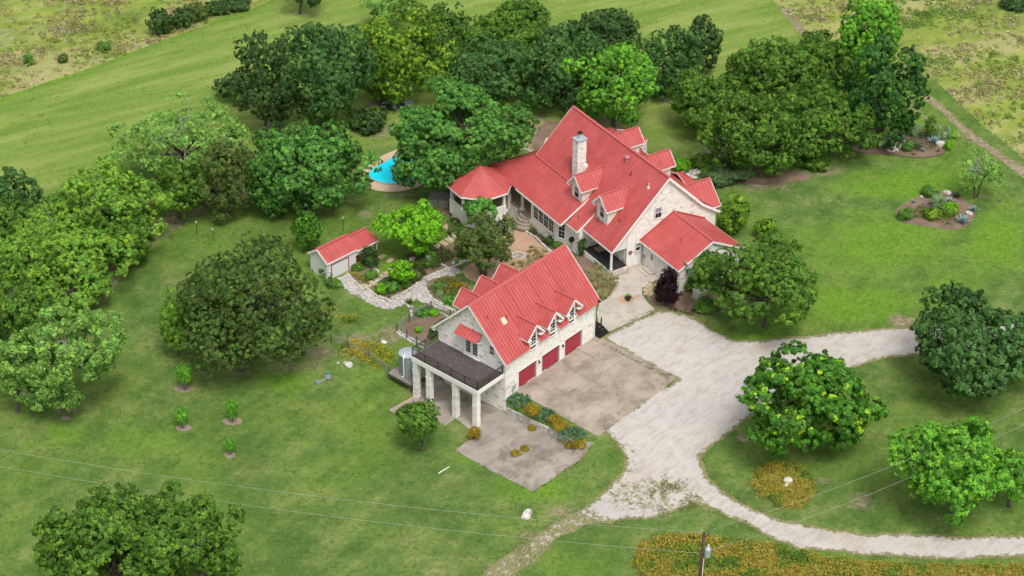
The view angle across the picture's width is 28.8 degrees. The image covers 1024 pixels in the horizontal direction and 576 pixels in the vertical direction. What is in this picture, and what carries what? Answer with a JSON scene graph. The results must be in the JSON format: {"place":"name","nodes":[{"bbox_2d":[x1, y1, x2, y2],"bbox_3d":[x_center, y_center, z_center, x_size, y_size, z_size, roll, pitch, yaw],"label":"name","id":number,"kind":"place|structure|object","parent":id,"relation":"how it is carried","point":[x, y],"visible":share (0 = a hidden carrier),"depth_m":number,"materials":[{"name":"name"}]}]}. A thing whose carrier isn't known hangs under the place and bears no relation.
{"place":"outdoors","nodes":[
{"label":"outdoors","id":0,"kind":"place"},
{"bbox_2d":[337,267,461,312],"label":"flagstone path","id":1,"kind":"structure","parent":0,"point":[417,292],"depth_m":214.75,"materials":[{"name":"grey stone"}]},
{"bbox_2d":[362,224,459,287],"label":"stepping stone path","id":2,"kind":"structure","parent":0,"point":[442,242],"depth_m":220.88,"materials":[{"name":"stone"}]},
{"bbox_2d":[371,244,457,297],"bbox_3d":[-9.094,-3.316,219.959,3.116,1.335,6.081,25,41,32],"label":"garden bed","id":3,"kind":"object","parent":0,"point":[418,262],"visible":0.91,"depth_m":219.57,"materials":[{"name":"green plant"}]},
{"bbox_2d":[374,276,404,297],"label":"garden bed","id":4,"kind":"object","parent":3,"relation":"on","point":[387,289],"visible":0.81,"depth_m":215.48,"materials":[{"name":"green plant"}]},
{"bbox_2d":[384,259,415,285],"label":"shrub","id":5,"kind":"object","parent":4,"relation":"on","point":[402,270],"visible":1,"depth_m":214.83,"materials":[{"name":"green plant"}]},
{"bbox_2d":[0,0,1023,575],"bbox_3d":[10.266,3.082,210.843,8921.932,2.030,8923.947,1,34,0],"label":"ground","id":6,"kind":"structure","parent":0,"point":[868,178],"depth_m":206.07,"materials":[{"name":"green plant"}]},
{"bbox_2d":[0,196,35,240],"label":"tree","id":7,"kind":"object","parent":6,"relation":"on","point":[9,208],"visible":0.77,"depth_m":219.10,"materials":[{"name":"green plant"}]},
{"bbox_2d":[0,333,39,413],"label":"feathery tree","id":8,"kind":"object","parent":6,"relation":"on","point":[17,389],"visible":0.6,"depth_m":193.96,"materials":[{"name":"green plant"}]},
{"bbox_2d":[0,166,47,207],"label":"tree","id":9,"kind":"object","parent":6,"relation":"on","point":[16,191],"visible":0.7,"depth_m":224.76,"materials":[{"name":"green plant"}]},
{"bbox_2d":[0,225,56,295],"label":"tree","id":10,"kind":"object","parent":6,"relation":"on","point":[13,259],"visible":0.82,"depth_m":209.18,"materials":[{"name":"green plant"}]},
{"bbox_2d":[0,278,56,341],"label":"tree","id":11,"kind":"object","parent":6,"relation":"on","point":[12,306],"visible":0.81,"depth_m":203.19,"materials":[{"name":"green plant"}]},
{"bbox_2d":[1,193,88,248],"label":"tree","id":12,"kind":"object","parent":6,"relation":"on","point":[42,213],"visible":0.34,"depth_m":218.50,"materials":[{"name":"green plant"}]},
{"bbox_2d":[0,303,131,412],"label":"feathery tree","id":13,"kind":"object","parent":6,"relation":"on","point":[50,347],"visible":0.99,"depth_m":192.54,"materials":[{"name":"green plant"}]},
{"bbox_2d":[23,262,115,316],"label":"tree","id":14,"kind":"object","parent":6,"relation":"on","point":[100,287],"visible":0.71,"depth_m":210.08,"materials":[{"name":"green plant"}]},
{"bbox_2d":[33,221,139,293],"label":"tree","id":15,"kind":"object","parent":6,"relation":"on","point":[60,242],"visible":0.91,"depth_m":212.15,"materials":[{"name":"green plant"}]},
{"bbox_2d":[44,152,175,248],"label":"tree","id":16,"kind":"object","parent":6,"relation":"on","point":[114,196],"visible":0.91,"depth_m":216.88,"materials":[{"name":"green plant"}]},
{"bbox_2d":[31,480,218,575],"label":"tree","id":17,"kind":"object","parent":6,"relation":"on","point":[97,534],"visible":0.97,"depth_m":167.78,"materials":[{"name":"green plant"}]},
{"bbox_2d":[107,214,155,270],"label":"tree","id":18,"kind":"object","parent":6,"relation":"on","point":[142,248],"visible":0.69,"depth_m":216.73,"materials":[{"name":"green plant"}]},
{"bbox_2d":[144,6,173,36],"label":"shrub","id":19,"kind":"object","parent":6,"relation":"on","point":[158,18],"visible":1,"depth_m":264.55,"materials":[{"name":"green plant"}]},
{"bbox_2d":[158,286,192,356],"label":"tree","id":20,"kind":"object","parent":6,"relation":"on","point":[171,334],"visible":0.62,"depth_m":202.42,"materials":[{"name":"green plant"}]},
{"bbox_2d":[105,88,250,174],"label":"tree","id":21,"kind":"object","parent":6,"relation":"on","point":[197,128],"visible":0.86,"depth_m":231.73,"materials":[{"name":"green plant"}]},
{"bbox_2d":[168,7,191,28],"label":"shrub","id":22,"kind":"object","parent":6,"relation":"on","point":[178,17],"visible":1,"depth_m":266.52,"materials":[{"name":"green plant"}]},
{"bbox_2d":[147,155,216,221],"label":"tree","id":23,"kind":"object","parent":6,"relation":"on","point":[181,185],"visible":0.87,"depth_m":223.88,"materials":[{"name":"green plant"}]},
{"bbox_2d":[174,385,193,391],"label":"mulch ring","id":24,"kind":"object","parent":6,"relation":"on","point":[179,388],"visible":1,"depth_m":201.37,"materials":[{"name":"brown soil"}]},
{"bbox_2d":[173,361,193,389],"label":"sapling","id":25,"kind":"object","parent":24,"relation":"on","point":[186,375],"visible":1,"depth_m":199.78,"materials":[{"name":"green plant"}]},
{"bbox_2d":[181,0,210,20],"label":"shrub","id":26,"kind":"object","parent":6,"relation":"on","point":[197,13],"visible":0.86,"depth_m":268.50,"materials":[{"name":"green plant"}]},
{"bbox_2d":[155,493,245,575],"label":"tree","id":27,"kind":"object","parent":6,"relation":"on","point":[218,560],"visible":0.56,"depth_m":170.11,"materials":[{"name":"green plant"}]},
{"bbox_2d":[204,0,231,15],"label":"shrub","id":28,"kind":"object","parent":6,"relation":"on","point":[216,8],"visible":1,"depth_m":270.31,"materials":[{"name":"green plant"}]},
{"bbox_2d":[196,134,255,223],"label":"tree","id":29,"kind":"object","parent":6,"relation":"on","point":[231,158],"visible":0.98,"depth_m":223.17,"materials":[{"name":"green plant"}]},
{"bbox_2d":[211,68,254,101],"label":"tree","id":30,"kind":"object","parent":6,"relation":"on","point":[227,84],"visible":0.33,"depth_m":249.43,"materials":[{"name":"green plant"}]},
{"bbox_2d":[171,230,335,377],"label":"tree","id":31,"kind":"object","parent":6,"relation":"on","point":[241,311],"visible":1,"depth_m":197.12,"materials":[{"name":"green plant"}]},
{"bbox_2d":[230,29,296,132],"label":"tree","id":32,"kind":"object","parent":6,"relation":"on","point":[267,97],"visible":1,"depth_m":238.44,"materials":[{"name":"green plant"}]},
{"bbox_2d":[290,210,323,250],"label":"tree","id":33,"kind":"object","parent":6,"relation":"on","point":[305,230],"visible":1,"depth_m":219.87,"materials":[{"name":"green plant"}]},
{"bbox_2d":[243,118,382,219],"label":"tree","id":34,"kind":"object","parent":6,"relation":"on","point":[310,186],"visible":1,"depth_m":224.58,"materials":[{"name":"green plant"}]},
{"bbox_2d":[277,21,378,128],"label":"tree","id":35,"kind":"object","parent":6,"relation":"on","point":[341,84],"visible":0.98,"depth_m":239.56,"materials":[{"name":"green plant"}]},
{"bbox_2d":[307,227,378,278],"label":"garden shed","id":36,"kind":"structure","parent":6,"relation":"on","point":[337,256],"depth_m":217.61,"materials":[{"name":"red"}]},
{"bbox_2d":[349,262,375,284],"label":"garden bed","id":37,"kind":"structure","parent":6,"relation":"on","point":[351,271],"depth_m":218.24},
{"bbox_2d":[358,245,378,267],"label":"shrub","id":38,"kind":"object","parent":37,"relation":"on","point":[371,255],"visible":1,"depth_m":218.70,"materials":[{"name":"green plant"}]},
{"bbox_2d":[338,338,394,369],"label":"flower bed","id":39,"kind":"object","parent":6,"relation":"on","point":[377,350],"visible":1,"depth_m":205.17,"materials":[{"name":"yellow plant"}]},
{"bbox_2d":[346,105,389,135],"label":"tree","id":40,"kind":"object","parent":6,"relation":"on","point":[367,118],"visible":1,"depth_m":243.74,"materials":[{"name":"green plant"}]},
{"bbox_2d":[358,0,415,25],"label":"tree","id":41,"kind":"object","parent":6,"relation":"on","point":[380,6],"visible":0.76,"depth_m":264.67,"materials":[{"name":"green plant"}]},
{"bbox_2d":[367,98,412,110],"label":"garden pond","id":42,"kind":"structure","parent":6,"relation":"on","point":[390,107],"depth_m":250.30,"materials":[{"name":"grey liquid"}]},
{"bbox_2d":[358,146,431,191],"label":"swimming pool","id":43,"kind":"structure","parent":6,"relation":"on","point":[383,181],"depth_m":235.23,"materials":[{"name":"blue liquid"}]},
{"bbox_2d":[350,0,459,105],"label":"tree","id":44,"kind":"object","parent":6,"relation":"on","point":[393,65],"visible":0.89,"depth_m":245.30,"materials":[{"name":"green plant"}]},
{"bbox_2d":[388,366,425,392],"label":"tank platform","id":45,"kind":"structure","parent":6,"relation":"on","point":[394,373],"depth_m":201.71,"materials":[{"name":"grey concrete"}]},
{"bbox_2d":[399,347,416,377],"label":"rain tank","id":46,"kind":"object","parent":45,"relation":"on","point":[405,363],"visible":0.7,"depth_m":200.92,"materials":[{"name":"silver metal"}]},
{"bbox_2d":[371,198,445,256],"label":"tree","id":47,"kind":"object","parent":6,"relation":"on","point":[416,223],"visible":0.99,"depth_m":217.96,"materials":[{"name":"green plant"}]},
{"bbox_2d":[395,397,440,451],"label":"tree","id":48,"kind":"object","parent":6,"relation":"on","point":[416,420],"visible":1,"depth_m":190.21,"materials":[{"name":"green plant"}]},
{"bbox_2d":[401,314,448,342],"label":"vegetable soil","id":49,"kind":"structure","parent":6,"relation":"on","point":[427,323],"depth_m":209.30,"materials":[{"name":"brown soil"}]},
{"bbox_2d":[435,207,452,217],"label":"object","id":50,"kind":"structure","parent":6,"relation":"on","point":[445,211],"depth_m":229.17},
{"bbox_2d":[426,191,449,207],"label":"wooden ramp","id":51,"kind":"structure","parent":50,"relation":"on","point":[437,199],"depth_m":230.33,"materials":[{"name":"wood"}]},
{"bbox_2d":[422,1,469,72],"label":"tree","id":52,"kind":"object","parent":6,"relation":"on","point":[442,13],"visible":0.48,"depth_m":254.31,"materials":[{"name":"green plant"}]},
{"bbox_2d":[428,276,472,305],"bbox_3d":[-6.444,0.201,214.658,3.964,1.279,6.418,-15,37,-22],"label":"garden bed","id":53,"kind":"object","parent":6,"relation":"on","point":[448,289],"visible":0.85,"depth_m":214.94,"materials":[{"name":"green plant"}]},
{"bbox_2d":[387,73,540,193],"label":"tree","id":54,"kind":"object","parent":6,"relation":"on","point":[445,152],"visible":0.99,"depth_m":226.06,"materials":[{"name":"green plant"}]},
{"bbox_2d":[462,196,497,235],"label":"tree","id":55,"kind":"object","parent":6,"relation":"on","point":[472,207],"visible":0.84,"depth_m":222.50,"materials":[{"name":"green plant"}]},
{"bbox_2d":[443,31,547,101],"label":"tree","id":56,"kind":"object","parent":6,"relation":"on","point":[490,76],"visible":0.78,"depth_m":247.24,"materials":[{"name":"green plant"}]},
{"bbox_2d":[454,12,540,62],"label":"tree","id":57,"kind":"object","parent":6,"relation":"on","point":[492,23],"visible":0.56,"depth_m":258.67,"materials":[{"name":"green plant"}]},
{"bbox_2d":[346,230,653,346],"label":"stone edging","id":58,"kind":"object","parent":6,"relation":"on","point":[434,273],"visible":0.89,"depth_m":215.87,"materials":[{"name":"white stone"}]},
{"bbox_2d":[407,373,593,491],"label":"concrete apron","id":59,"kind":"object","parent":6,"relation":"on","point":[545,458],"visible":0.9,"depth_m":193.42,"materials":[{"name":"beige concrete"}]},
{"bbox_2d":[462,229,549,281],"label":"gravel court","id":60,"kind":"object","parent":6,"relation":"on","point":[524,240],"visible":0.45,"depth_m":220.60,"materials":[{"name":"beige gravel"}]},
{"bbox_2d":[411,243,601,427],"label":"garage building","id":61,"kind":"structure","parent":6,"relation":"on","point":[505,333],"depth_m":198.10,"materials":[{"name":"white stone"}]},
{"bbox_2d":[0,0,1023,156],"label":"meadow weeds","id":62,"kind":"object","parent":6,"relation":"on","point":[981,82],"visible":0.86,"depth_m":264.10,"materials":[{"name":"green plant"}]},
{"bbox_2d":[490,0,550,28],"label":"tree","id":63,"kind":"object","parent":6,"relation":"on","point":[526,10],"visible":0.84,"depth_m":267.81,"materials":[{"name":"green plant"}]},
{"bbox_2d":[505,407,573,442],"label":"retaining wall","id":64,"kind":"structure","parent":6,"relation":"on","point":[525,419],"depth_m":195.67,"materials":[{"name":"white stone"}]},
{"bbox_2d":[533,121,559,150],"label":"mulch behind house","id":65,"kind":"object","parent":6,"relation":"on","point":[545,131],"visible":0.34,"depth_m":244.56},
{"bbox_2d":[517,20,608,112],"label":"tree","id":66,"kind":"object","parent":6,"relation":"on","point":[557,80],"visible":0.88,"depth_m":243.94,"materials":[{"name":"green plant"}]},
{"bbox_2d":[558,425,586,440],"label":"prickly pear","id":67,"kind":"object","parent":6,"relation":"on","point":[576,430],"visible":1,"depth_m":192.37,"materials":[{"name":"green plant"}]},
{"bbox_2d":[448,106,743,292],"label":"ranch house","id":68,"kind":"structure","parent":6,"relation":"on","point":[621,199],"depth_m":219.15,"materials":[{"name":"paint"}]},
{"bbox_2d":[516,336,677,436],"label":"concrete forecourt","id":69,"kind":"structure","parent":6,"relation":"on","point":[591,385],"depth_m":199.23,"materials":[{"name":"beige concrete"}]},
{"bbox_2d":[557,7,645,50],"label":"tree","id":70,"kind":"object","parent":6,"relation":"on","point":[610,26],"visible":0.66,"depth_m":262.14,"materials":[{"name":"green plant"}]},
{"bbox_2d":[562,39,659,127],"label":"tree","id":71,"kind":"object","parent":6,"relation":"on","point":[631,62],"visible":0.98,"depth_m":240.43,"materials":[{"name":"green plant"}]},
{"bbox_2d":[597,262,659,331],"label":"front walk","id":72,"kind":"structure","parent":6,"relation":"on","point":[612,311],"depth_m":211.01,"materials":[{"name":"concrete"}]},
{"bbox_2d":[639,24,706,98],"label":"tree","id":73,"kind":"object","parent":6,"relation":"on","point":[667,75],"visible":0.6,"depth_m":249.03,"materials":[{"name":"green plant"}]},
{"bbox_2d":[679,13,723,71],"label":"tree","id":74,"kind":"object","parent":6,"relation":"on","point":[699,23],"visible":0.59,"depth_m":255.08,"materials":[{"name":"green plant"}]},
{"bbox_2d":[688,151,714,169],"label":"shrub","id":75,"kind":"object","parent":6,"relation":"on","point":[699,161],"visible":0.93,"depth_m":235.78,"materials":[{"name":"green plant"}]},
{"bbox_2d":[666,64,749,133],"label":"tree","id":76,"kind":"object","parent":6,"relation":"on","point":[706,88],"visible":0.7,"depth_m":241.01,"materials":[{"name":"green plant"}]},
{"bbox_2d":[716,192,749,236],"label":"tree","id":77,"kind":"object","parent":6,"relation":"on","point":[731,211],"visible":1,"depth_m":220.51,"materials":[{"name":"green plant"}]},
{"bbox_2d":[457,309,1020,574],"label":"edge weeds","id":78,"kind":"object","parent":6,"relation":"on","point":[649,312],"visible":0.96,"depth_m":185.17,"materials":[{"name":"green plant"}]},
{"bbox_2d":[720,47,763,95],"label":"tree","id":79,"kind":"object","parent":6,"relation":"on","point":[731,60],"visible":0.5,"depth_m":248.92,"materials":[{"name":"green plant"}]},
{"bbox_2d":[700,169,810,184],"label":"tree ring soil","id":80,"kind":"object","parent":6,"relation":"on","point":[787,176],"visible":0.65,"depth_m":233.12,"materials":[{"name":"brown soil"}]},
{"bbox_2d":[705,158,750,187],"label":"shrub","id":81,"kind":"object","parent":80,"relation":"on","point":[725,176],"visible":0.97,"depth_m":231.34,"materials":[{"name":"green plant"}]},
{"bbox_2d":[694,91,801,175],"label":"tree","id":82,"kind":"object","parent":80,"relation":"on","point":[745,134],"visible":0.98,"depth_m":228.97,"materials":[{"name":"green plant"}]},
{"bbox_2d":[692,229,819,328],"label":"tree","id":83,"kind":"object","parent":6,"relation":"on","point":[789,280],"visible":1,"depth_m":203.33,"materials":[{"name":"green plant"}]},
{"bbox_2d":[752,217,777,241],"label":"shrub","id":84,"kind":"object","parent":6,"relation":"on","point":[768,224],"visible":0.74,"depth_m":221.12,"materials":[{"name":"green plant"}]},
{"bbox_2d":[734,35,831,106],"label":"tree","id":85,"kind":"object","parent":6,"relation":"on","point":[777,75],"visible":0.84,"depth_m":246.23,"materials":[{"name":"green plant"}]},
{"bbox_2d":[750,459,816,509],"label":"flower bed","id":86,"kind":"object","parent":6,"relation":"on","point":[769,486],"visible":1,"depth_m":186.39,"materials":[{"name":"yellow plant"}]},
{"bbox_2d":[735,340,889,457],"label":"tree","id":87,"kind":"object","parent":6,"relation":"on","point":[808,395],"visible":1,"depth_m":185.99,"materials":[{"name":"green plant"}]},
{"bbox_2d":[798,153,831,172],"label":"shrub","id":88,"kind":"object","parent":6,"relation":"on","point":[821,163],"visible":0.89,"depth_m":234.14,"materials":[{"name":"green plant"}]},
{"bbox_2d":[789,28,862,88],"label":"tree","id":89,"kind":"object","parent":6,"relation":"on","point":[827,53],"visible":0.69,"depth_m":249.03,"materials":[{"name":"green plant"}]},
{"bbox_2d":[769,77,883,166],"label":"tree","id":90,"kind":"object","parent":6,"relation":"on","point":[821,126],"visible":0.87,"depth_m":232.24,"materials":[{"name":"green plant"}]},
{"bbox_2d":[630,532,1023,575],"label":"wildflower strip","id":91,"kind":"object","parent":6,"relation":"on","point":[763,561],"visible":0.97,"depth_m":177.53,"materials":[{"name":"yellow plant"}]},
{"bbox_2d":[836,0,902,81],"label":"tree","id":92,"kind":"object","parent":6,"relation":"on","point":[866,17],"visible":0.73,"depth_m":247.46,"materials":[{"name":"green plant"}]},
{"bbox_2d":[843,32,930,150],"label":"tree","id":93,"kind":"object","parent":6,"relation":"on","point":[888,93],"visible":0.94,"depth_m":233.42,"materials":[{"name":"green plant"}]},
{"bbox_2d":[887,416,1010,527],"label":"tree","id":94,"kind":"object","parent":6,"relation":"on","point":[966,472],"visible":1,"depth_m":177.65,"materials":[{"name":"green plant"}]},
{"bbox_2d":[910,279,1023,398],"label":"tree","id":95,"kind":"object","parent":6,"relation":"on","point":[947,356],"visible":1,"depth_m":193.56,"materials":[{"name":"green plant"}]},
{"bbox_2d":[957,147,1005,198],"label":"tree","id":96,"kind":"object","parent":6,"relation":"on","point":[986,168],"visible":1,"depth_m":227.73,"materials":[{"name":"green plant"}]},
{"bbox_2d":[989,447,1023,507],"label":"tree","id":97,"kind":"object","parent":6,"relation":"on","point":[1014,469],"visible":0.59,"depth_m":181.42,"materials":[{"name":"green plant"}]},
{"bbox_2d":[998,0,1023,12],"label":"shrub","id":98,"kind":"object","parent":6,"relation":"on","point":[1015,6],"visible":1,"depth_m":270.23,"materials":[{"name":"green plant"}]},
{"bbox_2d":[576,254,615,296],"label":"grass strip soil","id":99,"kind":"structure","parent":0,"point":[584,263],"depth_m":217.39,"materials":[{"name":"brown soil"}]},
{"bbox_2d":[586,262,619,298],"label":"ornamental grass bed","id":100,"kind":"object","parent":99,"relation":"on","point":[610,288],"visible":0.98,"depth_m":214.39,"materials":[{"name":"beige plant"}]},
{"bbox_2d":[644,279,747,315],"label":"garden bed","id":101,"kind":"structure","parent":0,"point":[687,301],"depth_m":211.48,"materials":[{"name":"brown soil"}]},
{"bbox_2d":[654,266,679,306],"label":"shrub","id":102,"kind":"object","parent":101,"relation":"on","point":[666,289],"visible":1,"depth_m":209.19,"materials":[{"name":"purple plant"}]},
{"bbox_2d":[693,296,719,313],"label":"shrub","id":103,"kind":"object","parent":101,"relation":"on","point":[704,305],"visible":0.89,"depth_m":209.80,"materials":[{"name":"green plant"}]},
{"bbox_2d":[482,310,1023,575],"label":"gravel driveway","id":104,"kind":"structure","parent":0,"point":[685,418],"depth_m":192.65,"materials":[{"name":"beige gravel"}]},
{"bbox_2d":[852,130,951,156],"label":"garden bed","id":105,"kind":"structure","parent":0,"point":[929,151],"depth_m":239.03,"materials":[{"name":"brown soil"}]},
{"bbox_2d":[895,190,974,229],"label":"garden bed","id":106,"kind":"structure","parent":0,"point":[962,204],"depth_m":227.52,"materials":[{"name":"brown soil"}]},
{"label":"mulch ring","id":107,"kind":"structure","parent":0,"visible":0},
{"bbox_2d":[443,211,517,275],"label":"tree","id":108,"kind":"object","parent":107,"relation":"on","point":[468,243],"visible":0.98,"depth_m":214.07,"materials":[{"name":"green plant"}]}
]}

